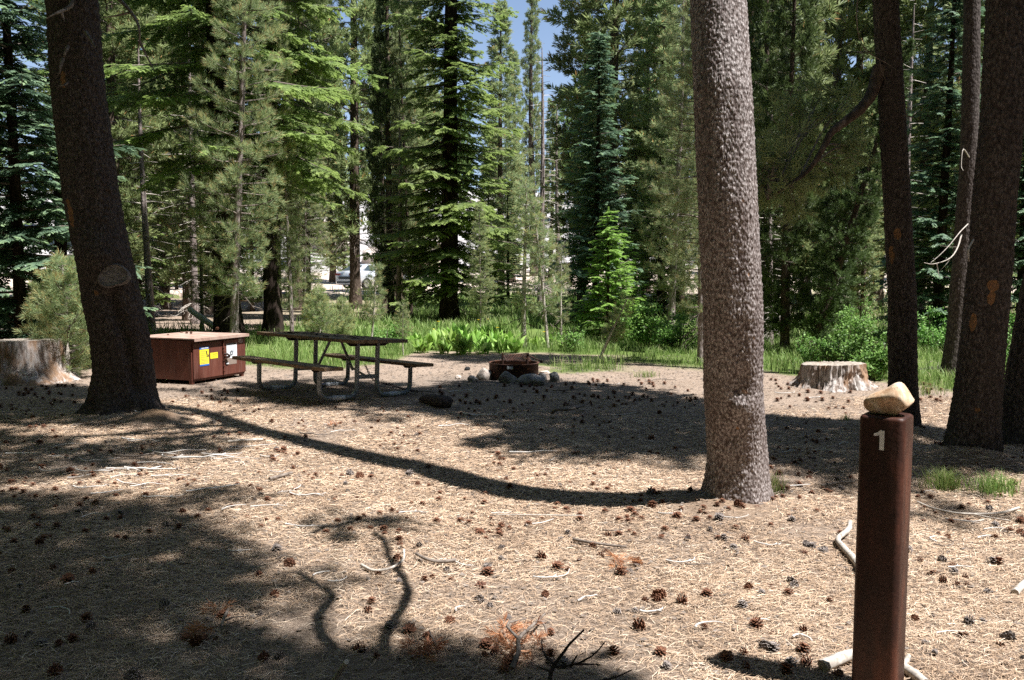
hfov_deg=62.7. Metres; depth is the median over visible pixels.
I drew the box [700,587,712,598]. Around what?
pine cone
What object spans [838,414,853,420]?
grass tuft
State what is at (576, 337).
shrub
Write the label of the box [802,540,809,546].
pine cone
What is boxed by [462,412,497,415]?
twig
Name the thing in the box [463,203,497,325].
pine tree
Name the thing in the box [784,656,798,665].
pine cone
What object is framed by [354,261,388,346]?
sapling
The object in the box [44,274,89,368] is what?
shrub
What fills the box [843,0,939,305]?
pine tree
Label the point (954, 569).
pine cone
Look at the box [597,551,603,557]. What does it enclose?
pine cone
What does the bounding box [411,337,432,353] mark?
broadleaf plant
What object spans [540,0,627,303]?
pine tree
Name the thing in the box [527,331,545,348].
broadleaf plant
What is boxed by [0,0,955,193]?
sky
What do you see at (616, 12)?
pine tree
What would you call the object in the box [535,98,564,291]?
pine tree
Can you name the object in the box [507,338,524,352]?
broadleaf plant
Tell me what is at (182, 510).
pine cone
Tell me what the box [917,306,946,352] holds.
shrub
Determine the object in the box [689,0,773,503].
pine tree
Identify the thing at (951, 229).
fir tree
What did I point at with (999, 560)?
pine cone
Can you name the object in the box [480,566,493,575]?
pine cone
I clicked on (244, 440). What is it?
pale stick
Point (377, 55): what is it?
pine tree
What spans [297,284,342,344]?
shrub
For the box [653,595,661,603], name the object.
pine cone
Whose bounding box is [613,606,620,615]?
pine cone
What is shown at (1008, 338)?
shrub
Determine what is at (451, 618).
pine cone
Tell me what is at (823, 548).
pine cone
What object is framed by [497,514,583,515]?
pale stick
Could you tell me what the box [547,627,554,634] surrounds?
pine cone
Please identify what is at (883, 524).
marker post
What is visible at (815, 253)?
pine tree
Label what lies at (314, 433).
twig
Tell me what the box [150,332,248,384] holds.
food storage box
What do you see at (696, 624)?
twig
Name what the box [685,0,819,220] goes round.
pine tree
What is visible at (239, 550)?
twig
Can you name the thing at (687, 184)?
pine tree
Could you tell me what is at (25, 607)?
pine cone
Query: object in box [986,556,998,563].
pine cone
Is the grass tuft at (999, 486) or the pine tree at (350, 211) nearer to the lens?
the grass tuft at (999, 486)
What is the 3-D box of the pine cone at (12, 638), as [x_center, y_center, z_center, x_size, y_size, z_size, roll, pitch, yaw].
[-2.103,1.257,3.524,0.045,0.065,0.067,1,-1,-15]
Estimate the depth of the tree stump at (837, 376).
11.28 m
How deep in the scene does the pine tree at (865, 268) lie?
24.71 m
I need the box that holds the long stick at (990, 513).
[917,501,1019,521]
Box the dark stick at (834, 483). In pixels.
[821,481,853,486]
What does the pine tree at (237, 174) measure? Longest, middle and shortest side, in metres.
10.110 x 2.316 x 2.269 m
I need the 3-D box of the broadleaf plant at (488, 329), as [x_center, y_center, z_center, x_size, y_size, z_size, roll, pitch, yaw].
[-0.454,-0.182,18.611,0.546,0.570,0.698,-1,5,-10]
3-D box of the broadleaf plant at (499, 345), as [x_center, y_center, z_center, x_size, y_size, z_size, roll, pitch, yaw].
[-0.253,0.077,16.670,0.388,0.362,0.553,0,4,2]
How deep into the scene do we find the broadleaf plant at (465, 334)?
16.79 m
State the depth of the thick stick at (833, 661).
3.30 m
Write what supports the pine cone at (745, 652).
on the ground at (306, 637)
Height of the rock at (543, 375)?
0.124 m
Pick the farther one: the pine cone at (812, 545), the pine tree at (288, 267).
the pine tree at (288, 267)
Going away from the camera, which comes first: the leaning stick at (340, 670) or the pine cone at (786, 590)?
the leaning stick at (340, 670)
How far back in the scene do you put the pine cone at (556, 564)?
4.42 m
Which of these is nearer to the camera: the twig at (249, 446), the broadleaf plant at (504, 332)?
the twig at (249, 446)
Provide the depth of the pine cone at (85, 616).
3.75 m
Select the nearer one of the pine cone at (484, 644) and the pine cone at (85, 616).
the pine cone at (484, 644)
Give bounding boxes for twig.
[0,453,28,458]
[5,452,38,453]
[38,466,75,470]
[45,606,69,613]
[53,441,86,446]
[70,423,99,425]
[73,484,106,487]
[75,469,113,471]
[79,457,118,461]
[81,513,108,517]
[90,489,122,493]
[106,467,139,470]
[112,451,155,456]
[116,479,144,484]
[121,437,146,439]
[124,466,175,469]
[130,482,169,486]
[136,461,173,464]
[141,440,173,444]
[142,494,183,497]
[148,449,205,453]
[151,473,189,475]
[172,453,231,458]
[186,484,238,491]
[201,453,239,454]
[221,504,245,509]
[228,549,251,551]
[229,443,275,446]
[251,503,285,506]
[285,523,324,526]
[289,492,325,495]
[299,432,331,435]
[327,576,346,581]
[398,509,426,512]
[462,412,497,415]
[509,449,553,452]
[533,568,569,577]
[577,594,596,600]
[639,607,662,612]
[666,557,694,562]
[685,561,715,564]
[694,621,722,627]
[753,540,780,544]
[792,633,812,640]
[934,539,954,545]
[936,630,964,633]
[945,518,983,522]
[947,564,971,566]
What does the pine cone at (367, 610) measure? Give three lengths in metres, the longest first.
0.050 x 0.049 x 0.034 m
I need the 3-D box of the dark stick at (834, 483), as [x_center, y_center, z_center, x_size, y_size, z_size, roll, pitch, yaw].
[2.393,1.048,6.156,0.313,0.029,0.036,-2,5,-23]
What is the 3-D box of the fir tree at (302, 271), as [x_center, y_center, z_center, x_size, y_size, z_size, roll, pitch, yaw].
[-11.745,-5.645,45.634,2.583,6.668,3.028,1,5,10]
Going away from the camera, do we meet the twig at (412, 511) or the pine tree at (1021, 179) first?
the twig at (412, 511)
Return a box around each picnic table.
[232,331,433,400]
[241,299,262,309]
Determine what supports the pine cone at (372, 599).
on the ground at (306, 637)
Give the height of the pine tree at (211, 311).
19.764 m
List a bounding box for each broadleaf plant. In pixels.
[406,333,426,348]
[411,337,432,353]
[426,329,444,349]
[430,321,448,339]
[433,338,451,353]
[440,327,456,350]
[443,322,477,335]
[449,334,473,354]
[458,319,486,349]
[459,327,487,352]
[473,336,492,353]
[477,322,494,338]
[477,327,504,349]
[490,336,508,353]
[493,324,513,334]
[501,329,526,348]
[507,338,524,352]
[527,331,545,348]
[540,333,555,345]
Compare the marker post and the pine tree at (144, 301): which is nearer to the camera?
the marker post
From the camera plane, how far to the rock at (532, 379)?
11.74 m
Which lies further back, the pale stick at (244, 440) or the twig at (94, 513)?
the pale stick at (244, 440)
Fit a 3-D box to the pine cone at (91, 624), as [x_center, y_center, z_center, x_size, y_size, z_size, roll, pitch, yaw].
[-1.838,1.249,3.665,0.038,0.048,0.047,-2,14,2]
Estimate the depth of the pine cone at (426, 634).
3.59 m
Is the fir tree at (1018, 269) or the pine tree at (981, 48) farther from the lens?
the pine tree at (981, 48)
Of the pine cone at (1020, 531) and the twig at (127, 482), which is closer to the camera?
the pine cone at (1020, 531)
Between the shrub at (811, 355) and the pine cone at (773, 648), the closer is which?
the pine cone at (773, 648)
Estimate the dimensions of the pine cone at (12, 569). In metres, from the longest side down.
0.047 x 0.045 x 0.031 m
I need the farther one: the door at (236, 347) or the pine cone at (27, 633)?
the door at (236, 347)
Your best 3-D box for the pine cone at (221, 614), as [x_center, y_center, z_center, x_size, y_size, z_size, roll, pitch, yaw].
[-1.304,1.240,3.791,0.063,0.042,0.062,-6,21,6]
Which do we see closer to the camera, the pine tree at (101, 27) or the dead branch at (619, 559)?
the dead branch at (619, 559)
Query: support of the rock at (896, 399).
on the marker post
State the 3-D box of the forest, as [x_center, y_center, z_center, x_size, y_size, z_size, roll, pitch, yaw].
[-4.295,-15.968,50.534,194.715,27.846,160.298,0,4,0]
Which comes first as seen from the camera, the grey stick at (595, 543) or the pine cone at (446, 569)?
the pine cone at (446, 569)
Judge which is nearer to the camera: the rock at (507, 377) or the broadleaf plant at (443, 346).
the rock at (507, 377)
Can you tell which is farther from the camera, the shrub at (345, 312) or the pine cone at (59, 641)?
the shrub at (345, 312)
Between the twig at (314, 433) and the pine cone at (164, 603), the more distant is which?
the twig at (314, 433)
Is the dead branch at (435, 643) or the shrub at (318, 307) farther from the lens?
the shrub at (318, 307)
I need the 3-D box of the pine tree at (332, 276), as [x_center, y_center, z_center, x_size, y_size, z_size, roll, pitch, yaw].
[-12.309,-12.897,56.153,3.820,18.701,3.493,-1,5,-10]
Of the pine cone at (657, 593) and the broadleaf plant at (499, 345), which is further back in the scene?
the broadleaf plant at (499, 345)
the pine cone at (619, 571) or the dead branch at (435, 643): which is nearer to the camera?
the dead branch at (435, 643)
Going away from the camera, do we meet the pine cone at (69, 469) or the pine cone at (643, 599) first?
the pine cone at (643, 599)
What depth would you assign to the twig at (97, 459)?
6.95 m
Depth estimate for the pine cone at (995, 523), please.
5.16 m
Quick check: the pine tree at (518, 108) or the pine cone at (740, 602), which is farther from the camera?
the pine tree at (518, 108)
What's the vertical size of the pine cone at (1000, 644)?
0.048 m
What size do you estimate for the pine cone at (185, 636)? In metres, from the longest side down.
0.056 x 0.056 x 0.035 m
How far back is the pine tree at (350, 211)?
36.01 m
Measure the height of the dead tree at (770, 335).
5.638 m
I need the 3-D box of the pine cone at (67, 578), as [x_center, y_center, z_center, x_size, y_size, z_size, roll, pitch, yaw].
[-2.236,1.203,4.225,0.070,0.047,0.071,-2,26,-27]
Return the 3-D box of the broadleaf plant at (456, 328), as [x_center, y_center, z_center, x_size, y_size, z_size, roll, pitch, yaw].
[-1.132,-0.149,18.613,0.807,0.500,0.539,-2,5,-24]
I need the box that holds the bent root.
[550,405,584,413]
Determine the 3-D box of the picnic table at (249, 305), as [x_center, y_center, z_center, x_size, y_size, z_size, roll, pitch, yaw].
[-11.906,-1.674,35.711,2.559,0.753,1.684,2,5,20]
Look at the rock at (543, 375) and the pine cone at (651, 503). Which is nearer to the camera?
the pine cone at (651, 503)
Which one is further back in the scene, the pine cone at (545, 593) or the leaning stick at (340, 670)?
the pine cone at (545, 593)
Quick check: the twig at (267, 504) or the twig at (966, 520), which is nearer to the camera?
the twig at (966, 520)
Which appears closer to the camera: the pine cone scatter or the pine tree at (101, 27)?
the pine cone scatter
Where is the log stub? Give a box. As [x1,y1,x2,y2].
[419,394,451,407]
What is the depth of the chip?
8.52 m
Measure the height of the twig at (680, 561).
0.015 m
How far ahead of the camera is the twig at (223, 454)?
7.17 m
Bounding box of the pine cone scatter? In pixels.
[0,377,1023,542]
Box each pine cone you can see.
[4,632,17,644]
[7,567,15,573]
[20,605,31,611]
[23,630,35,637]
[35,535,44,546]
[35,637,48,646]
[47,662,63,676]
[55,638,62,646]
[60,572,74,583]
[66,466,75,473]
[67,633,78,642]
[79,612,92,622]
[86,620,95,630]
[88,567,96,573]
[123,667,143,679]
[159,598,170,608]
[179,508,185,513]
[180,632,191,642]
[188,633,204,645]
[201,634,208,640]
[216,609,230,618]
[254,570,262,577]
[257,650,269,660]
[269,589,279,597]
[272,543,281,550]
[274,649,283,659]
[280,445,286,451]
[283,557,295,566]
[346,469,353,475]
[354,640,365,653]
[356,472,363,478]
[363,605,371,612]
[367,596,375,602]
[373,652,379,659]
[384,621,394,630]
[393,553,401,561]
[396,577,402,583]
[403,622,416,634]
[405,469,413,475]
[422,631,430,639]
[442,566,450,572]
[444,615,454,624]
[474,581,487,588]
[474,594,484,603]
[475,528,485,534]
[479,637,493,649]
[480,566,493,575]
[480,651,488,657]
[487,602,492,608]
[490,645,499,654]
[498,544,504,550]
[498,664,509,673]
[501,653,517,667]
[505,483,513,488]
[537,551,545,560]
[541,589,549,597]
[545,648,555,656]
[545,657,552,665]
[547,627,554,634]
[551,561,564,570]
[557,656,570,668]
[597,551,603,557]
[607,645,620,655]
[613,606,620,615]
[615,566,627,576]
[626,506,635,512]
[632,556,642,565]
[632,617,645,630]
[641,596,648,602]
[646,487,654,494]
[647,500,656,507]
[650,589,665,600]
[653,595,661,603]
[654,646,666,656]
[662,660,671,669]
[672,511,681,518]
[677,593,686,604]
[686,486,694,492]
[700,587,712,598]
[714,512,723,520]
[719,649,733,662]
[720,534,728,540]
[729,543,737,549]
[734,499,741,507]
[736,599,747,609]
[738,648,747,655]
[741,532,749,541]
[741,660,749,670]
[743,582,752,590]
[749,617,763,629]
[758,588,765,594]
[758,640,770,650]
[768,641,780,652]
[778,662,793,674]
[782,588,793,595]
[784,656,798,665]
[785,575,797,581]
[788,515,795,521]
[788,580,798,588]
[795,642,810,654]
[799,625,807,633]
[800,654,811,667]
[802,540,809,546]
[807,542,817,548]
[817,545,828,552]
[831,668,844,678]
[911,614,919,620]
[927,570,938,575]
[937,555,946,562]
[939,575,946,583]
[948,567,958,575]
[957,631,968,638]
[957,660,970,667]
[964,614,974,626]
[982,588,992,594]
[985,505,993,511]
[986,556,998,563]
[991,520,999,526]
[994,557,1004,564]
[995,641,1005,648]
[999,630,1016,641]
[1015,516,1023,523]
[1015,528,1023,535]
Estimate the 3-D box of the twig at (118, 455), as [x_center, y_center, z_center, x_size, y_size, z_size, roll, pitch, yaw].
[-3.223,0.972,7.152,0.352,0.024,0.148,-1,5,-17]
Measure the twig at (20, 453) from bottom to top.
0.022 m
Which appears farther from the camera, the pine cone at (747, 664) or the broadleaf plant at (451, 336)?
the broadleaf plant at (451, 336)
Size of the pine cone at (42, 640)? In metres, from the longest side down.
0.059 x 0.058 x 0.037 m
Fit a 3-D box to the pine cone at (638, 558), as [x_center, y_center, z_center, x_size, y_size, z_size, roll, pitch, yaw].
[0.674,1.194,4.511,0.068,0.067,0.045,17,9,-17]
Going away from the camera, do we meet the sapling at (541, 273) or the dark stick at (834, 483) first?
the dark stick at (834, 483)
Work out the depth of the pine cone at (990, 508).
5.51 m
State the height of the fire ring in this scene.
0.500 m
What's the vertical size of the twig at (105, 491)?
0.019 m
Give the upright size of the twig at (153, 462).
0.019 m
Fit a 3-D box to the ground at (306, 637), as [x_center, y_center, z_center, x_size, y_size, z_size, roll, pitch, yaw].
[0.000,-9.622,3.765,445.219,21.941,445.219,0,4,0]
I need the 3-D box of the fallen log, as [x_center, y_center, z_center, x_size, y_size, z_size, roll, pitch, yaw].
[-7.476,-0.449,20.495,1.609,0.688,0.231,4,6,39]
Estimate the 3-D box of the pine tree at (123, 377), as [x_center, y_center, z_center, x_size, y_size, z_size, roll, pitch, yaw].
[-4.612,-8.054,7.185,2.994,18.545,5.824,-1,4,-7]
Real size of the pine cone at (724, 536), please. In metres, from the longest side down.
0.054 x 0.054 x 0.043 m
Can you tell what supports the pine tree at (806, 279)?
on the ground at (306, 637)
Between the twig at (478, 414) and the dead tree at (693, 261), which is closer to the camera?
the twig at (478, 414)
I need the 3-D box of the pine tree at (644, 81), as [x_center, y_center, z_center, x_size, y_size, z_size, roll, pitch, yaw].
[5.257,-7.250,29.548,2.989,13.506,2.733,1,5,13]
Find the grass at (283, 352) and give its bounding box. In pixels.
[11,284,1015,390]
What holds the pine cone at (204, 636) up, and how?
on the ground at (306, 637)
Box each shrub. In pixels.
[12,249,91,374]
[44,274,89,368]
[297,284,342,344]
[327,294,358,334]
[373,322,420,347]
[553,326,586,350]
[620,299,690,350]
[650,307,697,347]
[794,331,849,361]
[808,293,879,351]
[811,326,886,361]
[848,331,887,380]
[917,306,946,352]
[1006,314,1015,361]
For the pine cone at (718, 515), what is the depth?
5.24 m
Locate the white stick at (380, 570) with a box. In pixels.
[360,549,404,571]
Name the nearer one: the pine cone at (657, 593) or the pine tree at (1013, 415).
the pine cone at (657, 593)
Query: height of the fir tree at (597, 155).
8.740 m
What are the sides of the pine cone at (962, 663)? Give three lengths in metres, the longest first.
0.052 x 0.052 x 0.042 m
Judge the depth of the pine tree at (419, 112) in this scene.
40.69 m
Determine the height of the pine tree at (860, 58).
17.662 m
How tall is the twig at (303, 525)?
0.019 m
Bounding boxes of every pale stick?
[228,438,262,442]
[268,471,292,480]
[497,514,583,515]
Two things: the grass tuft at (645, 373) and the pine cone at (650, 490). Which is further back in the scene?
the grass tuft at (645, 373)
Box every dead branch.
[179,597,247,635]
[398,630,453,667]
[479,610,549,671]
[537,629,631,679]
[602,551,643,569]
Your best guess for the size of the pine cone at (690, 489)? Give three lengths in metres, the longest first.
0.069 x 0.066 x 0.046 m
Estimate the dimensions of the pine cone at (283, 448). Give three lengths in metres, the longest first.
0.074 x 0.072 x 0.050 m
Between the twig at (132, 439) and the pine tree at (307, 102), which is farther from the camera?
the pine tree at (307, 102)
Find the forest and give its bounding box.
[0,72,953,283]
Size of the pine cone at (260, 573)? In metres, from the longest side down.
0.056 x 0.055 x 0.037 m
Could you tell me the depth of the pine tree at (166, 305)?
36.48 m
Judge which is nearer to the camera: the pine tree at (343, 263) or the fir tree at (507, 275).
the fir tree at (507, 275)
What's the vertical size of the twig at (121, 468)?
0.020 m
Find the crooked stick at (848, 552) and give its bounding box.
[835,520,855,565]
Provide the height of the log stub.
0.196 m
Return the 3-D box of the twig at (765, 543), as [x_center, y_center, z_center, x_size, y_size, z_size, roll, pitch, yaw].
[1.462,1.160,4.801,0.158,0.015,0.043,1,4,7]
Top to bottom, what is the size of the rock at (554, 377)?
0.154 m
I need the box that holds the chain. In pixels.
[364,364,419,391]
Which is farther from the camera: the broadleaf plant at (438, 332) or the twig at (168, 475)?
the broadleaf plant at (438, 332)
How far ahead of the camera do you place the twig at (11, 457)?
7.07 m
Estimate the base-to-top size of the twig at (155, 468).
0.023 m
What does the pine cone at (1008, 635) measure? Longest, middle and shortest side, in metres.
0.067 x 0.067 x 0.043 m
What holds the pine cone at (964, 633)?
on the ground at (306, 637)
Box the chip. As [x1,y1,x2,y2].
[326,420,338,426]
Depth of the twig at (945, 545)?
4.77 m
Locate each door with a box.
[192,341,222,378]
[222,338,245,373]
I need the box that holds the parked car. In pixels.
[335,264,374,288]
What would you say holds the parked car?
on the ground at (306, 637)
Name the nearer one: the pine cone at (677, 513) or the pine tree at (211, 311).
the pine cone at (677, 513)
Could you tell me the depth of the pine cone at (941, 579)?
4.22 m
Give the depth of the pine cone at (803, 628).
3.65 m
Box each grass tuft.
[630,369,659,377]
[770,470,788,494]
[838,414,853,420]
[882,379,948,395]
[913,463,975,492]
[956,467,1023,499]
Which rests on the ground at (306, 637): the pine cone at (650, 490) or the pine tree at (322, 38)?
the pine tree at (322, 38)
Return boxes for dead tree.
[119,49,174,329]
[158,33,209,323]
[386,110,417,316]
[522,43,562,301]
[545,109,571,298]
[683,175,697,327]
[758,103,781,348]
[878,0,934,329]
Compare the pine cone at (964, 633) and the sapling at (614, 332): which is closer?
the pine cone at (964, 633)
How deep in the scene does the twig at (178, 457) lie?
7.04 m
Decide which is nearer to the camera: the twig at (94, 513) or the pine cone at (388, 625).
the pine cone at (388, 625)
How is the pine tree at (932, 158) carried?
on the ground at (306, 637)
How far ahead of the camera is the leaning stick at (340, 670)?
3.08 m
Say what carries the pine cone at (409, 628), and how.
on the ground at (306, 637)
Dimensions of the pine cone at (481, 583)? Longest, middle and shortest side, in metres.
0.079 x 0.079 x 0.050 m
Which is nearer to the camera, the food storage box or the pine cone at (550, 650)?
the pine cone at (550, 650)
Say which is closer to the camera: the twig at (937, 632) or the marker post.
the marker post
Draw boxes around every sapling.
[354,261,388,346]
[392,301,413,354]
[497,174,559,346]
[519,195,569,347]
[545,241,572,337]
[599,292,634,361]
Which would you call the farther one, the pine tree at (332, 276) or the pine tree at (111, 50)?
the pine tree at (332, 276)
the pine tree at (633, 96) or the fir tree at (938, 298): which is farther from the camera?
the pine tree at (633, 96)
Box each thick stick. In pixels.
[817,649,928,679]
[1011,579,1023,595]
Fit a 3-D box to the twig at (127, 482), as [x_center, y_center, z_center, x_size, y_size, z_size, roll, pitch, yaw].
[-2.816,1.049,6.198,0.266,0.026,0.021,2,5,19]
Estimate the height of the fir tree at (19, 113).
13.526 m
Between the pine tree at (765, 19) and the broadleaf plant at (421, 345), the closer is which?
the broadleaf plant at (421, 345)
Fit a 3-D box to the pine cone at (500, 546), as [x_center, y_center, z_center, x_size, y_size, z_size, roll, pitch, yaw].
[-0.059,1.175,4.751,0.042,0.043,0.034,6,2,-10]
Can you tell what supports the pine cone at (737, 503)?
on the ground at (306, 637)
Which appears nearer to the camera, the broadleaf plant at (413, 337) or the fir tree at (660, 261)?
the broadleaf plant at (413, 337)
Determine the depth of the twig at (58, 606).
3.87 m
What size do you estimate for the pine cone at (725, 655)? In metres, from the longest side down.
0.061 x 0.060 x 0.041 m
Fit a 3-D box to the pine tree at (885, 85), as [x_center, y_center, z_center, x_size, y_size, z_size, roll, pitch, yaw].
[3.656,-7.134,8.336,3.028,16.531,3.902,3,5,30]
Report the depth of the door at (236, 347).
12.57 m
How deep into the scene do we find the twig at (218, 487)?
6.02 m
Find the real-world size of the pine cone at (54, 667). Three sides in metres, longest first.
0.066 x 0.065 x 0.044 m
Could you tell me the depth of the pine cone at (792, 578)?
4.26 m
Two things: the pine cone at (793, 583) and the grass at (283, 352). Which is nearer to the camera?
the pine cone at (793, 583)
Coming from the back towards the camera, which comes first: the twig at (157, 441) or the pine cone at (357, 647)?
the twig at (157, 441)
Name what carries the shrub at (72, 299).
on the ground at (306, 637)
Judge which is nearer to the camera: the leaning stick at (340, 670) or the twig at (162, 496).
the leaning stick at (340, 670)
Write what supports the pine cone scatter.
on the ground at (306, 637)
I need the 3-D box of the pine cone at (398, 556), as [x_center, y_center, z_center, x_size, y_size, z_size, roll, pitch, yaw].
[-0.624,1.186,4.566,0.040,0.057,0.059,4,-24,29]
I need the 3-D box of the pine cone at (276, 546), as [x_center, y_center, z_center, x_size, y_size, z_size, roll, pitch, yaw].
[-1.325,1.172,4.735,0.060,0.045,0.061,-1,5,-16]
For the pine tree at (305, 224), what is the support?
on the ground at (306, 637)
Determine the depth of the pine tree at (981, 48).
32.78 m
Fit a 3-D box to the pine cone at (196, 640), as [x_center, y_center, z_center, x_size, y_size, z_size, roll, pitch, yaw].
[-1.322,1.262,3.521,0.066,0.064,0.043,-24,7,17]
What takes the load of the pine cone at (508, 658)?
on the ground at (306, 637)
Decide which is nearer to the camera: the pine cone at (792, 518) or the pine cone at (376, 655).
the pine cone at (376, 655)
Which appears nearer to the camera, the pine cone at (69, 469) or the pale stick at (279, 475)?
the pale stick at (279, 475)
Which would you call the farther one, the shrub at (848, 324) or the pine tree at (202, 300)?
the pine tree at (202, 300)
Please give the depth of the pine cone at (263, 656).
3.38 m
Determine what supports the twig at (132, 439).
on the ground at (306, 637)
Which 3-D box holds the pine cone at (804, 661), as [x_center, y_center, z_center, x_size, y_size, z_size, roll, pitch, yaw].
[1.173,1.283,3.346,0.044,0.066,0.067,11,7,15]
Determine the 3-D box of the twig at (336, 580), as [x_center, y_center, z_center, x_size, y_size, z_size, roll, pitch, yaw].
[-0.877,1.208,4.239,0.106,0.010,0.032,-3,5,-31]
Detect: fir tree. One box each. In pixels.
[0,0,127,313]
[0,0,157,339]
[0,1,52,336]
[46,0,387,338]
[68,3,181,304]
[152,0,378,341]
[170,197,180,289]
[281,236,322,290]
[356,0,534,322]
[485,185,534,308]
[550,31,648,327]
[562,207,646,340]
[587,226,650,336]
[630,133,696,318]
[869,0,1014,348]
[925,78,1018,313]
[1008,138,1023,335]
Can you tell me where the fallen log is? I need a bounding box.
[187,307,212,328]
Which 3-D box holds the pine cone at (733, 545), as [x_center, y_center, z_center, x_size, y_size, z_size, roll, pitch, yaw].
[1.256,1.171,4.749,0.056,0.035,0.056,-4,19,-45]
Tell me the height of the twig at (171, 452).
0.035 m
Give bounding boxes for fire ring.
[488,353,542,380]
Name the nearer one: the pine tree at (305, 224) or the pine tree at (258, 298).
the pine tree at (305, 224)
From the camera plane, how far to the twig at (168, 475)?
6.44 m
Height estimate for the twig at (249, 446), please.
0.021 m
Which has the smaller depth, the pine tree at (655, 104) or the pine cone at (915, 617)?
the pine cone at (915, 617)
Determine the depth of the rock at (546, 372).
13.10 m
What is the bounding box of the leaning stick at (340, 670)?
[331,659,348,679]
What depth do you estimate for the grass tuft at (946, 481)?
6.07 m
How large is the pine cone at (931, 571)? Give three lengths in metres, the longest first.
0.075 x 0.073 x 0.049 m
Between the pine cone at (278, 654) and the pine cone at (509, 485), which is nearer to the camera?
the pine cone at (278, 654)
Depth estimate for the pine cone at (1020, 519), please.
5.24 m
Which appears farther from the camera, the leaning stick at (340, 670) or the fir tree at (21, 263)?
the fir tree at (21, 263)
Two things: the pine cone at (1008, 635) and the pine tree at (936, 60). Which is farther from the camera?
the pine tree at (936, 60)
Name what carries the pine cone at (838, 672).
on the ground at (306, 637)
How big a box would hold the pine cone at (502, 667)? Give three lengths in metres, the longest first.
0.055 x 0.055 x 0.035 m
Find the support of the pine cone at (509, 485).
on the ground at (306, 637)
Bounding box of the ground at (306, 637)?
[0,189,1023,679]
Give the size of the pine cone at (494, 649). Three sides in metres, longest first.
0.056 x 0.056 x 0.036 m
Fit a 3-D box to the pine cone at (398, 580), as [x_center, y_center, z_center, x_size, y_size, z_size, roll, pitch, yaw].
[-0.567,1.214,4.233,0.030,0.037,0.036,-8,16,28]
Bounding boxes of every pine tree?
[17,1,139,254]
[43,0,181,278]
[44,0,166,415]
[101,5,197,304]
[119,10,191,309]
[131,0,212,320]
[146,0,251,313]
[161,76,213,330]
[177,0,298,332]
[233,3,349,310]
[239,170,263,311]
[246,0,351,317]
[268,15,306,342]
[280,117,336,319]
[309,0,413,308]
[314,6,349,281]
[330,151,349,270]
[347,0,443,299]
[360,0,411,315]
[364,1,396,311]
[385,0,424,313]
[402,0,442,279]
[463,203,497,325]
[470,0,525,295]
[477,146,504,304]
[503,50,531,280]
[517,0,549,275]
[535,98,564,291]
[536,0,684,300]
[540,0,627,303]
[606,0,672,290]
[618,124,651,304]
[622,0,696,312]
[631,0,697,324]
[635,0,697,306]
[653,1,702,363]
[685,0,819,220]
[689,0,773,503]
[747,0,804,338]
[748,0,846,319]
[753,0,921,426]
[754,0,829,353]
[778,0,926,312]
[793,43,846,297]
[797,99,873,325]
[799,37,915,353]
[815,0,884,315]
[840,105,884,322]
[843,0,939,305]
[844,0,984,320]
[911,82,943,308]
[912,0,984,287]
[927,0,980,380]
[942,0,1023,453]
[949,0,1020,312]
[980,59,1023,239]
[1002,274,1023,445]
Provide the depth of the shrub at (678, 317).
17.53 m
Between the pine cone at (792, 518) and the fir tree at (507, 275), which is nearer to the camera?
the pine cone at (792, 518)
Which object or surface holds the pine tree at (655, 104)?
on the ground at (306, 637)
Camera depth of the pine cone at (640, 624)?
3.67 m
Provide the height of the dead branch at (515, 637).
0.158 m
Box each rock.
[467,375,477,382]
[476,368,491,379]
[498,371,516,383]
[517,373,544,385]
[538,373,546,380]
[539,370,549,374]
[549,372,559,381]
[863,382,913,415]
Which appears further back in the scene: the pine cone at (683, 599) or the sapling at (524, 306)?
the sapling at (524, 306)
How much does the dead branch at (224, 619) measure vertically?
0.102 m
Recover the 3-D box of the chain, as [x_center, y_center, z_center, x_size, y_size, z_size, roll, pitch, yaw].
[-1.675,0.523,11.576,0.076,0.259,1.515,-3,6,-37]
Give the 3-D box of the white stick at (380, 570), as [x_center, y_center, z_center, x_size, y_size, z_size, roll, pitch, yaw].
[-0.646,1.177,4.459,0.268,0.047,0.175,-3,5,-36]
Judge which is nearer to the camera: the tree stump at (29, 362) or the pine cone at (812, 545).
the pine cone at (812, 545)
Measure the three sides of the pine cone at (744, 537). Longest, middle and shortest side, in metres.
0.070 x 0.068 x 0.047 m
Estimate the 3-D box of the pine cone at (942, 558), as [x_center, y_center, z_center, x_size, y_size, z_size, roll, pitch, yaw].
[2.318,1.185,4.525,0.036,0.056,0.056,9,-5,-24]
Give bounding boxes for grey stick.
[415,552,455,562]
[572,537,626,547]
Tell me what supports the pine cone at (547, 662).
on the ground at (306, 637)
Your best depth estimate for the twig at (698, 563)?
4.48 m
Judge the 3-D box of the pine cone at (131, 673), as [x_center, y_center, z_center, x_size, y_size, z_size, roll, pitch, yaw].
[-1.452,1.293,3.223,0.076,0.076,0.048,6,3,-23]
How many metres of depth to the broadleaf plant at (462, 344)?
16.25 m
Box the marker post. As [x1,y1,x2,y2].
[852,412,913,679]
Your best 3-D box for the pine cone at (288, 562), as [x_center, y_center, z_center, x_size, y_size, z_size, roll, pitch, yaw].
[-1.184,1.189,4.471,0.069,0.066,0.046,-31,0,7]
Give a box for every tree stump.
[0,338,80,385]
[786,361,877,392]
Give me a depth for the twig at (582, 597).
4.00 m

